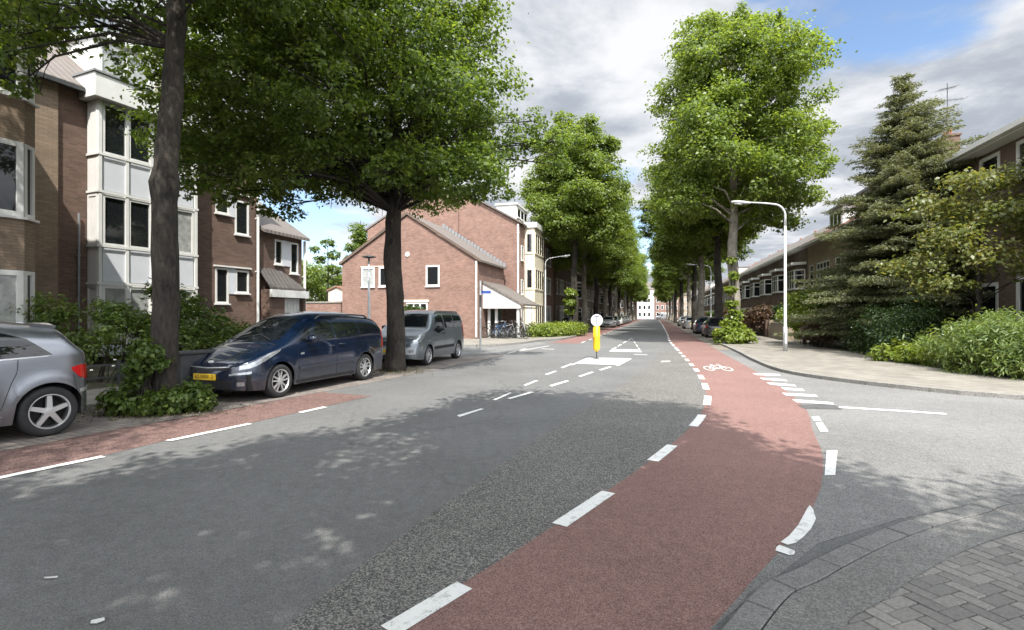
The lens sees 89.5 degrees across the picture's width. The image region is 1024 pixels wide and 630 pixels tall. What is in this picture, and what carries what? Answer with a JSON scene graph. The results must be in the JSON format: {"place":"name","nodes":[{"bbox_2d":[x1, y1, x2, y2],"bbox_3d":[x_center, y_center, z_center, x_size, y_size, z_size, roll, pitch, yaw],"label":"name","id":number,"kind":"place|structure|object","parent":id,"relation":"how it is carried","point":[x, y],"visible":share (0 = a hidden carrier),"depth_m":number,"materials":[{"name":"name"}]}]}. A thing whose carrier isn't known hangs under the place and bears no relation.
{"place":"outdoors","nodes":[
{"label":"outdoors","id":0,"kind":"place"},
{"bbox_2d":[87,361,130,388],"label":"garden soil","id":1,"kind":"structure","parent":0,"point":[93,384],"depth_m":12.69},
{"bbox_2d":[0,0,47,322],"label":"corner house","id":2,"kind":"structure","parent":1,"relation":"on","point":[18,221],"depth_m":10.94,"materials":[{"name":"beige brick"}]},
{"bbox_2d":[0,269,23,321],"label":"window","id":3,"kind":"structure","parent":2,"relation":"in","point":[11,281],"depth_m":10.88,"materials":[{"name":"glass"}]},
{"bbox_2d":[0,137,27,219],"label":"window","id":4,"kind":"structure","parent":2,"relation":"in","point":[11,151],"depth_m":10.88,"materials":[{"name":"glass"}]},
{"bbox_2d":[0,19,27,100],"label":"window","id":5,"kind":"structure","parent":2,"relation":"in","point":[2,76],"depth_m":10.86,"materials":[{"name":"white paint"}]},
{"bbox_2d":[24,271,34,322],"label":"window","id":6,"kind":"structure","parent":2,"relation":"in","point":[29,277],"depth_m":11.25,"materials":[{"name":"white paint"}]},
{"bbox_2d":[24,143,39,222],"bbox_3d":[-10.519,-2.853,11.218,0.240,1.645,0.417,0,0,-15],"label":"window","id":7,"kind":"structure","parent":2,"relation":"in","point":[29,152],"depth_m":11.28,"materials":[{"name":"white paint"}]},
{"bbox_2d":[87,360,127,385],"bbox_3d":[-8.150,1.290,11.500,0.063,0.660,5.546,0,0,26],"label":"garden fence","id":8,"kind":"object","parent":1,"relation":"on","point":[118,376],"visible":0.1,"depth_m":10.99,"materials":[{"name":"metal"}]},
{"bbox_2d":[9,290,236,382],"bbox_3d":[-9.327,0.502,11.802,5.965,2.125,2.569,0,0,0],"label":"garden shrub","id":9,"kind":"object","parent":1,"relation":"on","point":[117,318],"visible":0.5,"depth_m":11.56,"materials":[{"name":"green plant"}]},
{"bbox_2d":[35,28,259,363],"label":"apartment block","id":10,"kind":"structure","parent":1,"relation":"on","point":[93,168],"depth_m":16.05,"materials":[{"name":"brown brick"}]},
{"bbox_2d":[87,193,97,244],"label":"window","id":11,"kind":"structure","parent":10,"relation":"in","point":[95,194],"depth_m":15.76,"materials":[{"name":"white paint"}]},
{"bbox_2d":[87,101,97,152],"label":"window","id":12,"kind":"structure","parent":10,"relation":"in","point":[94,102],"depth_m":15.77,"materials":[{"name":"white paint"}]},
{"bbox_2d":[102,286,125,333],"bbox_3d":[-12.411,-0.140,16.134,0.115,1.520,0.725,0,0,23],"label":"window","id":13,"kind":"structure","parent":10,"relation":"in","point":[118,293],"depth_m":16.13,"materials":[{"name":"glass"}]},
{"bbox_2d":[102,194,125,246],"bbox_3d":[-12.411,-2.920,16.134,0.115,1.560,0.725,0,0,23],"label":"window","id":14,"kind":"structure","parent":10,"relation":"in","point":[113,207],"depth_m":16.10,"materials":[{"name":"glass"}]},
{"bbox_2d":[102,102,125,157],"bbox_3d":[-12.411,-5.725,16.134,0.115,1.570,0.725,0,0,23],"label":"window","id":15,"kind":"structure","parent":10,"relation":"in","point":[113,143],"depth_m":16.10,"materials":[{"name":"glass"}]},
{"bbox_2d":[129,287,150,317],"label":"window","id":16,"kind":"structure","parent":10,"relation":"in","point":[135,293],"depth_m":16.81,"materials":[{"name":"glass"}]},
{"bbox_2d":[129,199,150,249],"bbox_3d":[-12.121,-2.920,16.807,0.115,1.560,0.725,0,0,23],"label":"window","id":17,"kind":"structure","parent":10,"relation":"in","point":[139,211],"depth_m":16.81,"materials":[{"name":"glass"}]},
{"bbox_2d":[129,112,150,164],"bbox_3d":[-12.121,-5.725,16.807,0.115,1.570,0.725,0,0,23],"label":"window","id":18,"kind":"structure","parent":10,"relation":"in","point":[134,154],"depth_m":16.75,"materials":[{"name":"glass"}]},
{"bbox_2d":[178,208,193,254],"bbox_3d":[-11.543,-2.920,18.153,0.115,1.560,0.724,0,0,23],"label":"window","id":19,"kind":"structure","parent":10,"relation":"in","point":[185,218],"depth_m":18.21,"materials":[{"name":"glass"}]},
{"bbox_2d":[214,267,230,304],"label":"window","id":20,"kind":"structure","parent":10,"relation":"in","point":[221,274],"depth_m":20.09,"materials":[{"name":"white paint"}]},
{"bbox_2d":[234,201,250,237],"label":"window","id":21,"kind":"structure","parent":10,"relation":"in","point":[242,214],"depth_m":20.91,"materials":[{"name":"glass"}]},
{"bbox_2d":[235,270,250,294],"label":"window","id":22,"kind":"structure","parent":10,"relation":"in","point":[241,277],"depth_m":20.91,"materials":[{"name":"white paint"}]},
{"bbox_2d":[124,277,250,349],"bbox_3d":[-8.873,0.270,14.280,3.777,2.579,2.517,0,0,0],"label":"garden shrub","id":23,"kind":"object","parent":1,"relation":"on","point":[196,299],"visible":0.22,"depth_m":14.21,"materials":[{"name":"green plant"}]},
{"bbox_2d":[86,385,144,403],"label":"pavement","id":24,"kind":"structure","parent":0,"point":[92,394],"depth_m":10.11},
{"bbox_2d":[259,202,309,320],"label":"house","id":25,"kind":"structure","parent":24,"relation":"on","point":[282,289],"depth_m":22.82,"materials":[{"name":"brick"}]},
{"bbox_2d":[274,239,284,265],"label":"window","id":26,"kind":"structure","parent":25,"relation":"in","point":[278,244],"depth_m":22.91,"materials":[{"name":"white paint"}]},
{"bbox_2d":[289,242,299,275],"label":"window","id":27,"kind":"structure","parent":25,"relation":"in","point":[293,246],"depth_m":23.87,"materials":[{"name":"white paint"}]},
{"bbox_2d":[306,301,341,312],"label":"garden wall","id":28,"kind":"structure","parent":0,"point":[328,306],"depth_m":35.91,"materials":[{"name":"red brick"}]},
{"bbox_2d":[339,211,539,338],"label":"gabled house","id":29,"kind":"structure","parent":0,"point":[439,272],"depth_m":34.16,"materials":[{"name":"red brick"}]},
{"bbox_2d":[360,267,374,287],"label":"window","id":30,"kind":"structure","parent":29,"relation":"in","point":[364,270],"depth_m":35.14,"materials":[{"name":"white paint"}]},
{"bbox_2d":[425,265,439,286],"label":"window","id":31,"kind":"structure","parent":29,"relation":"in","point":[432,271],"depth_m":33.84,"materials":[{"name":"white paint"}]},
{"bbox_2d":[365,186,552,334],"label":"tall gabled building","id":32,"kind":"structure","parent":0,"point":[510,236],"depth_m":40.16,"materials":[{"name":"red brick"}]},
{"bbox_2d":[447,342,546,354],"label":"side street asphalt","id":33,"kind":"structure","parent":0,"point":[475,350],"depth_m":24.97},
{"bbox_2d":[0,319,1023,629],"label":"road","id":34,"kind":"structure","parent":0,"point":[280,523],"depth_m":4.59,"materials":[{"name":"asphalt"}]},
{"bbox_2d":[0,392,368,475],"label":"red cycle lane","id":35,"kind":"structure","parent":34,"relation":"on","point":[58,452],"depth_m":7.05,"materials":[{"name":"asphalt"}]},
{"bbox_2d":[0,407,324,477],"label":"road marking","id":36,"kind":"object","parent":35,"relation":"on","point":[43,468],"visible":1,"depth_m":5.80,"materials":[{"name":"paint"}]},
{"bbox_2d":[0,354,506,450],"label":"parking lane","id":37,"kind":"structure","parent":34,"relation":"on","point":[12,436],"depth_m":9.43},
{"bbox_2d":[0,321,86,435],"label":"hatchback","id":38,"kind":"object","parent":37,"relation":"on","point":[43,379],"visible":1,"depth_m":6.84,"materials":[{"name":"silver metal"}]},
{"bbox_2d":[0,0,312,394],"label":"lime tree","id":39,"kind":"object","parent":37,"relation":"on","point":[53,20],"visible":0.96,"depth_m":8.75,"materials":[{"name":"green plant"}]},
{"bbox_2d":[93,337,220,416],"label":"tree shoots","id":40,"kind":"object","parent":37,"relation":"on","point":[131,396],"visible":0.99,"depth_m":8.31,"materials":[{"name":"green plant"}]},
{"bbox_2d":[177,349,215,392],"bbox_3d":[-6.150,1.105,9.950,0.460,0.830,0.760,0,0,24],"label":"utility cabinet","id":41,"kind":"object","parent":37,"relation":"on","point":[187,359],"visible":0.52,"depth_m":9.66,"materials":[{"name":"metal"}]},
{"bbox_2d":[77,364,439,423],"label":"weeds","id":42,"kind":"object","parent":37,"relation":"on","point":[188,412],"visible":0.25,"depth_m":8.38,"materials":[{"name":"green plant"}]},
{"bbox_2d":[190,311,382,396],"bbox_3d":[-4.914,0.764,11.768,2.164,1.700,4.778,0,0,18],"label":"people carrier","id":43,"kind":"object","parent":37,"relation":"on","point":[277,355],"visible":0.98,"depth_m":10.79,"materials":[{"name":"blue paint"}]},
{"bbox_2d":[314,319,333,339],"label":"side window","id":44,"kind":"structure","parent":43,"relation":"in","point":[323,330],"depth_m":11.51,"materials":[{"name":"black glass"}]},
{"bbox_2d":[329,318,358,337],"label":"side window","id":45,"kind":"structure","parent":43,"relation":"in","point":[343,327],"depth_m":12.22,"materials":[{"name":"black glass"}]},
{"bbox_2d":[354,318,378,333],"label":"side window","id":46,"kind":"structure","parent":43,"relation":"in","point":[365,326],"depth_m":13.03,"materials":[{"name":"black glass"}]},
{"bbox_2d":[89,0,574,371],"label":"lime tree","id":47,"kind":"object","parent":37,"relation":"on","point":[391,166],"visible":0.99,"depth_m":12.86,"materials":[{"name":"green plant"}]},
{"bbox_2d":[381,310,463,364],"bbox_3d":[-3.220,0.712,18.027,2.208,1.804,4.417,0,0,14],"label":"roofed van","id":48,"kind":"object","parent":37,"relation":"on","point":[429,334],"visible":0.62,"depth_m":17.19,"materials":[{"name":"grey paint"}]},
{"bbox_2d":[282,350,705,629],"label":"coarse asphalt strip","id":49,"kind":"object","parent":34,"relation":"on","point":[530,492],"visible":0.98,"depth_m":4.57,"materials":[{"name":"asphalt"}]},
{"bbox_2d":[381,368,710,629],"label":"road marking","id":50,"kind":"object","parent":49,"relation":"on","point":[410,617],"visible":1,"depth_m":3.03,"materials":[{"name":"paint"}]},
{"bbox_2d":[463,325,600,346],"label":"kerb","id":51,"kind":"structure","parent":34,"relation":"on","point":[503,344],"depth_m":28.66,"materials":[{"name":"concrete"}]},
{"bbox_2d":[515,108,640,322],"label":"elm tree","id":52,"kind":"object","parent":34,"relation":"on","point":[562,206],"visible":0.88,"depth_m":42.59,"materials":[{"name":"green plant"}]},
{"bbox_2d":[562,288,586,325],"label":"tree shoots","id":53,"kind":"object","parent":52,"relation":"attached to","point":[570,294],"visible":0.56,"depth_m":43.59,"materials":[{"name":"green plant"}]},
{"bbox_2d":[551,319,642,343],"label":"red cycle lane","id":54,"kind":"structure","parent":34,"relation":"on","point":[581,338],"depth_m":38.85,"materials":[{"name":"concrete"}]},
{"bbox_2d":[591,314,602,358],"bbox_3d":[3.119,0.795,19.077,0.444,1.642,0.260,0,0,0],"label":"traffic bollard","id":55,"kind":"object","parent":34,"relation":"on","point":[596,320],"visible":1,"depth_m":18.99,"materials":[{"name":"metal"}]},
{"bbox_2d":[577,358,627,364],"bbox_3d":[3.209,1.611,18.083,1.516,0.001,2.570,0,0,19],"label":"road marking","id":56,"kind":"object","parent":34,"relation":"on","point":[603,361],"visible":1,"depth_m":17.91,"materials":[{"name":"paint"}]},
{"bbox_2d":[385,319,822,629],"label":"red cycle lane","id":57,"kind":"structure","parent":34,"relation":"on","point":[694,528],"depth_m":3.82,"materials":[{"name":"asphalt"}]},
{"bbox_2d":[585,319,637,332],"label":"parking lane","id":58,"kind":"structure","parent":34,"relation":"on","point":[590,329],"depth_m":61.84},
{"bbox_2d":[533,190,637,330],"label":"elm tree","id":59,"kind":"object","parent":58,"relation":"on","point":[593,261],"visible":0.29,"depth_m":51.41,"materials":[{"name":"green plant"}]},
{"bbox_2d":[569,213,637,326],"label":"elm tree","id":60,"kind":"object","parent":58,"relation":"on","point":[596,284],"visible":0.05,"depth_m":60.67,"materials":[{"name":"green plant"}]},
{"bbox_2d":[580,221,645,326],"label":"elm tree","id":61,"kind":"object","parent":58,"relation":"on","point":[622,274],"visible":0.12,"depth_m":68.56,"materials":[{"name":"green plant"}]},
{"bbox_2d":[599,229,644,315],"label":"elm tree","id":62,"kind":"object","parent":58,"relation":"on","point":[615,291],"visible":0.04,"depth_m":91.76,"materials":[{"name":"green plant"}]},
{"bbox_2d":[612,252,648,315],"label":"elm tree","id":63,"kind":"object","parent":58,"relation":"on","point":[631,291],"visible":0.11,"depth_m":114.70,"materials":[{"name":"green plant"}]},
{"bbox_2d":[710,338,1023,399],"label":"kerb","id":64,"kind":"structure","parent":34,"relation":"on","point":[930,389],"depth_m":11.58,"materials":[{"name":"concrete"}]},
{"bbox_2d":[463,324,593,344],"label":"pavement","id":65,"kind":"structure","parent":0,"point":[498,340],"depth_m":31.97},
{"bbox_2d":[302,260,338,301],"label":"garden tree","id":66,"kind":"object","parent":65,"relation":"on","point":[315,289],"visible":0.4,"depth_m":44.87,"materials":[{"name":"green plant"}]},
{"bbox_2d":[309,236,341,300],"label":"garden tree","id":67,"kind":"object","parent":65,"relation":"on","point":[324,277],"visible":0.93,"depth_m":40.84,"materials":[{"name":"green plant"}]},
{"bbox_2d":[332,220,366,285],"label":"garden tree","id":68,"kind":"object","parent":65,"relation":"on","point":[359,233],"visible":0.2,"depth_m":53.45,"materials":[{"name":"green plant"}]},
{"bbox_2d":[520,320,589,336],"bbox_3d":[3.472,0.982,38.597,3.462,1.219,8.746,0,0,35],"label":"hedge","id":69,"kind":"object","parent":65,"relation":"on","point":[550,329],"visible":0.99,"depth_m":36.63,"materials":[{"name":"green plant"}]},
{"bbox_2d":[553,259,564,323],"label":"terraced house","id":70,"kind":"structure","parent":65,"relation":"on","point":[558,293],"depth_m":55.06,"materials":[{"name":"brick"}]},
{"bbox_2d":[59,0,1023,301],"label":"sky","id":71,"kind":"structure","parent":0,"point":[597,57],"materials":[{"name":"white"}]},
{"bbox_2d":[637,282,653,318],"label":"town house","id":72,"kind":"structure","parent":0,"point":[645,310],"depth_m":212.87,"materials":[{"name":"white paint"}]},
{"bbox_2d":[663,319,730,349],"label":"parking lane","id":73,"kind":"structure","parent":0,"point":[706,340],"depth_m":37.10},
{"bbox_2d":[646,255,698,316],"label":"elm tree","id":74,"kind":"object","parent":73,"relation":"on","point":[681,282],"visible":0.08,"depth_m":80.76,"materials":[{"name":"green plant"}]},
{"bbox_2d":[653,260,709,318],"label":"elm tree","id":75,"kind":"object","parent":73,"relation":"on","point":[666,285],"visible":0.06,"depth_m":91.26,"materials":[{"name":"green plant"}]},
{"bbox_2d":[651,192,726,329],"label":"elm tree","id":76,"kind":"object","parent":73,"relation":"on","point":[693,294],"visible":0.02,"depth_m":56.26,"materials":[{"name":"green plant"}]},
{"bbox_2d":[652,258,726,315],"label":"elm tree","id":77,"kind":"object","parent":73,"relation":"on","point":[672,270],"visible":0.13,"depth_m":68.11,"materials":[{"name":"green plant"}]},
{"bbox_2d":[634,158,760,332],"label":"elm tree","id":78,"kind":"object","parent":73,"relation":"on","point":[661,248],"visible":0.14,"depth_m":45.26,"materials":[{"name":"green plant"}]},
{"bbox_2d":[638,124,781,337],"bbox_3d":[14.703,-6.700,37.318,10.566,16.997,10.246,0,0,4],"label":"elm tree","id":79,"kind":"object","parent":73,"relation":"on","point":[716,229],"visible":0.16,"depth_m":36.90,"materials":[{"name":"green plant"}]},
{"bbox_2d":[700,317,724,336],"bbox_3d":[15.017,0.870,38.148,2.125,1.484,4.117,0,0,16],"label":"parked car","id":80,"kind":"object","parent":73,"relation":"on","point":[709,324],"visible":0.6,"depth_m":36.54,"materials":[{"name":"silver paint"}]},
{"bbox_2d":[711,257,758,344],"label":"tree shoots","id":81,"kind":"object","parent":73,"relation":"on","point":[732,330],"visible":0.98,"depth_m":27.77,"materials":[{"name":"green plant"}]},
{"bbox_2d":[635,0,857,342],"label":"elm tree","id":82,"kind":"object","parent":73,"relation":"on","point":[715,109],"visible":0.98,"depth_m":26.71,"materials":[{"name":"green plant"}]},
{"bbox_2d":[677,320,1023,394],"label":"pavement","id":83,"kind":"structure","parent":0,"point":[808,358],"depth_m":14.83,"materials":[{"name":"concrete"}]},
{"bbox_2d":[731,201,787,350],"bbox_3d":[10.603,-1.648,22.197,2.237,6.636,0.250,0,0,14],"label":"street lamp","id":84,"kind":"object","parent":83,"relation":"on","point":[785,340],"visible":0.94,"depth_m":21.91,"materials":[{"name":"grey metal"}]},
{"bbox_2d":[740,238,801,310],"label":"terraced house","id":85,"kind":"structure","parent":83,"relation":"on","point":[746,292],"depth_m":65.32,"materials":[{"name":"brick"}]},
{"bbox_2d":[768,320,793,340],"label":"garden wall","id":86,"kind":"structure","parent":83,"relation":"on","point":[774,328],"depth_m":34.08,"materials":[{"name":"brick"}]},
{"bbox_2d":[748,230,816,309],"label":"terraced house","id":87,"kind":"structure","parent":83,"relation":"on","point":[754,297],"depth_m":59.61,"materials":[{"name":"brick"}]},
{"bbox_2d":[757,229,820,312],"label":"terraced house","id":88,"kind":"structure","parent":83,"relation":"on","point":[765,277],"depth_m":53.76,"materials":[{"name":"brick"}]},
{"bbox_2d":[769,225,828,314],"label":"terraced house","id":89,"kind":"structure","parent":83,"relation":"on","point":[777,272],"depth_m":48.39,"materials":[{"name":"brick"}]},
{"bbox_2d":[783,228,827,306],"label":"terraced house","id":90,"kind":"structure","parent":83,"relation":"on","point":[797,267],"depth_m":42.31,"materials":[{"name":"brick"}]},
{"bbox_2d":[800,204,855,312],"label":"terraced house","id":91,"kind":"structure","parent":83,"relation":"on","point":[820,257],"depth_m":37.68,"materials":[{"name":"brick"}]},
{"bbox_2d":[830,187,876,338],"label":"terraced house","id":92,"kind":"structure","parent":83,"relation":"on","point":[836,250],"depth_m":33.56,"materials":[{"name":"brick"}]},
{"bbox_2d":[713,350,1023,626],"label":"side street asphalt","id":93,"kind":"structure","parent":0,"point":[962,451],"depth_m":6.04,"materials":[{"name":"asphalt"}]},
{"bbox_2d":[753,373,832,403],"bbox_3d":[6.245,1.611,11.805,0.643,0.001,5.046,0,0,17],"label":"road marking","id":94,"kind":"object","parent":93,"relation":"on","point":[802,401],"visible":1,"depth_m":11.03,"materials":[{"name":"paint"}]},
{"bbox_2d":[776,505,815,554],"bbox_3d":[2.196,1.611,3.921,0.120,0.001,1.124,0,0,40],"label":"road marking","id":95,"kind":"object","parent":93,"relation":"on","point":[803,527],"visible":1,"depth_m":3.85,"materials":[{"name":"paint"}]},
{"bbox_2d":[812,416,836,474],"bbox_3d":[4.052,1.611,6.692,0.192,0.001,3.501,0,0,28],"label":"road marking","id":96,"kind":"object","parent":93,"relation":"on","point":[830,465],"visible":1,"depth_m":5.84,"materials":[{"name":"paint"}]},
{"bbox_2d":[790,336,1017,377],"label":"garden soil","id":97,"kind":"structure","parent":0,"point":[827,346],"depth_m":25.11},
{"bbox_2d":[739,302,774,335],"bbox_3d":[18.651,0.315,38.578,2.400,2.528,4.141,0,0,-9],"label":"garden shrub","id":98,"kind":"object","parent":97,"relation":"on","point":[755,316],"visible":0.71,"depth_m":38.52,"materials":[{"name":"brown plant"}]},
{"bbox_2d":[775,282,838,344],"bbox_3d":[15.380,-0.086,27.237,2.712,3.323,3.400,0,0,-27],"label":"garden shrub","id":99,"kind":"object","parent":97,"relation":"on","point":[797,307],"visible":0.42,"depth_m":26.92,"materials":[{"name":"green plant"}]},
{"bbox_2d":[798,313,839,346],"bbox_3d":[14.876,0.742,25.118,1.621,1.677,2.885,0,0,20],"label":"garden shrub","id":100,"kind":"object","parent":97,"relation":"on","point":[826,338],"visible":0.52,"depth_m":24.73,"materials":[{"name":"green plant"}]},
{"bbox_2d":[774,72,995,340],"bbox_3d":[17.692,-4.286,22.283,11.487,11.855,10.173,0,0,0],"label":"fir tree","id":101,"kind":"object","parent":97,"relation":"on","point":[904,159],"visible":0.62,"depth_m":21.20,"materials":[{"name":"green plant"}]},
{"bbox_2d":[830,294,954,357],"bbox_3d":[14.793,0.374,20.178,3.269,2.423,7.374,0,0,25],"label":"clipped hedge","id":102,"kind":"object","parent":97,"relation":"on","point":[891,330],"visible":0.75,"depth_m":18.38,"materials":[{"name":"green plant"}]},
{"bbox_2d":[861,332,946,364],"bbox_3d":[12.893,1.071,16.669,1.931,1.066,2.286,0,0,-15],"label":"garden shrub","id":103,"kind":"object","parent":97,"relation":"on","point":[904,353],"visible":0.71,"depth_m":16.53,"materials":[{"name":"green plant"}]},
{"bbox_2d":[856,116,1023,339],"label":"brick villa","id":104,"kind":"object","parent":97,"relation":"on","point":[999,147],"visible":0.17,"depth_m":18.00,"materials":[{"name":"brown brick"}]},
{"bbox_2d":[979,151,999,191],"bbox_3d":[17.280,-5.157,18.695,0.190,1.205,1.280,0,0,15],"label":"window","id":105,"kind":"structure","parent":104,"relation":"in","point":[986,162],"depth_m":18.63,"materials":[{"name":"white paint"}]},
{"bbox_2d":[981,282,997,316],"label":"window","id":106,"kind":"structure","parent":104,"relation":"in","point":[992,303],"depth_m":18.63,"materials":[{"name":"glass"}]},
{"bbox_2d":[1016,276,1023,320],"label":"window","id":107,"kind":"structure","parent":104,"relation":"in","point":[1019,285],"depth_m":17.15,"materials":[{"name":"white paint"}]},
{"bbox_2d":[870,157,1023,318],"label":"maple tree","id":108,"kind":"object","parent":97,"relation":"on","point":[1000,214],"visible":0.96,"depth_m":16.49,"materials":[{"name":"green plant"}]},
{"bbox_2d":[903,304,1023,379],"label":"bamboo hedge","id":109,"kind":"object","parent":97,"relation":"on","point":[992,343],"visible":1,"depth_m":13.35,"materials":[{"name":"green plant"}]},
{"label":"corner pavement bed","id":110,"kind":"structure","parent":0,"visible":0},
{"bbox_2d":[722,496,1023,629],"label":"corner kerb","id":111,"kind":"structure","parent":110,"relation":"on","point":[760,607],"depth_m":3.33,"materials":[{"name":"concrete"}]},
{"bbox_2d":[763,503,1023,629],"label":"concrete band","id":112,"kind":"object","parent":110,"relation":"on","point":[839,599],"visible":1,"depth_m":3.20,"materials":[{"name":"concrete"}]},
{"bbox_2d":[843,530,1023,629],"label":"herringbone paving","id":113,"kind":"structure","parent":110,"relation":"on","point":[979,587],"depth_m":2.93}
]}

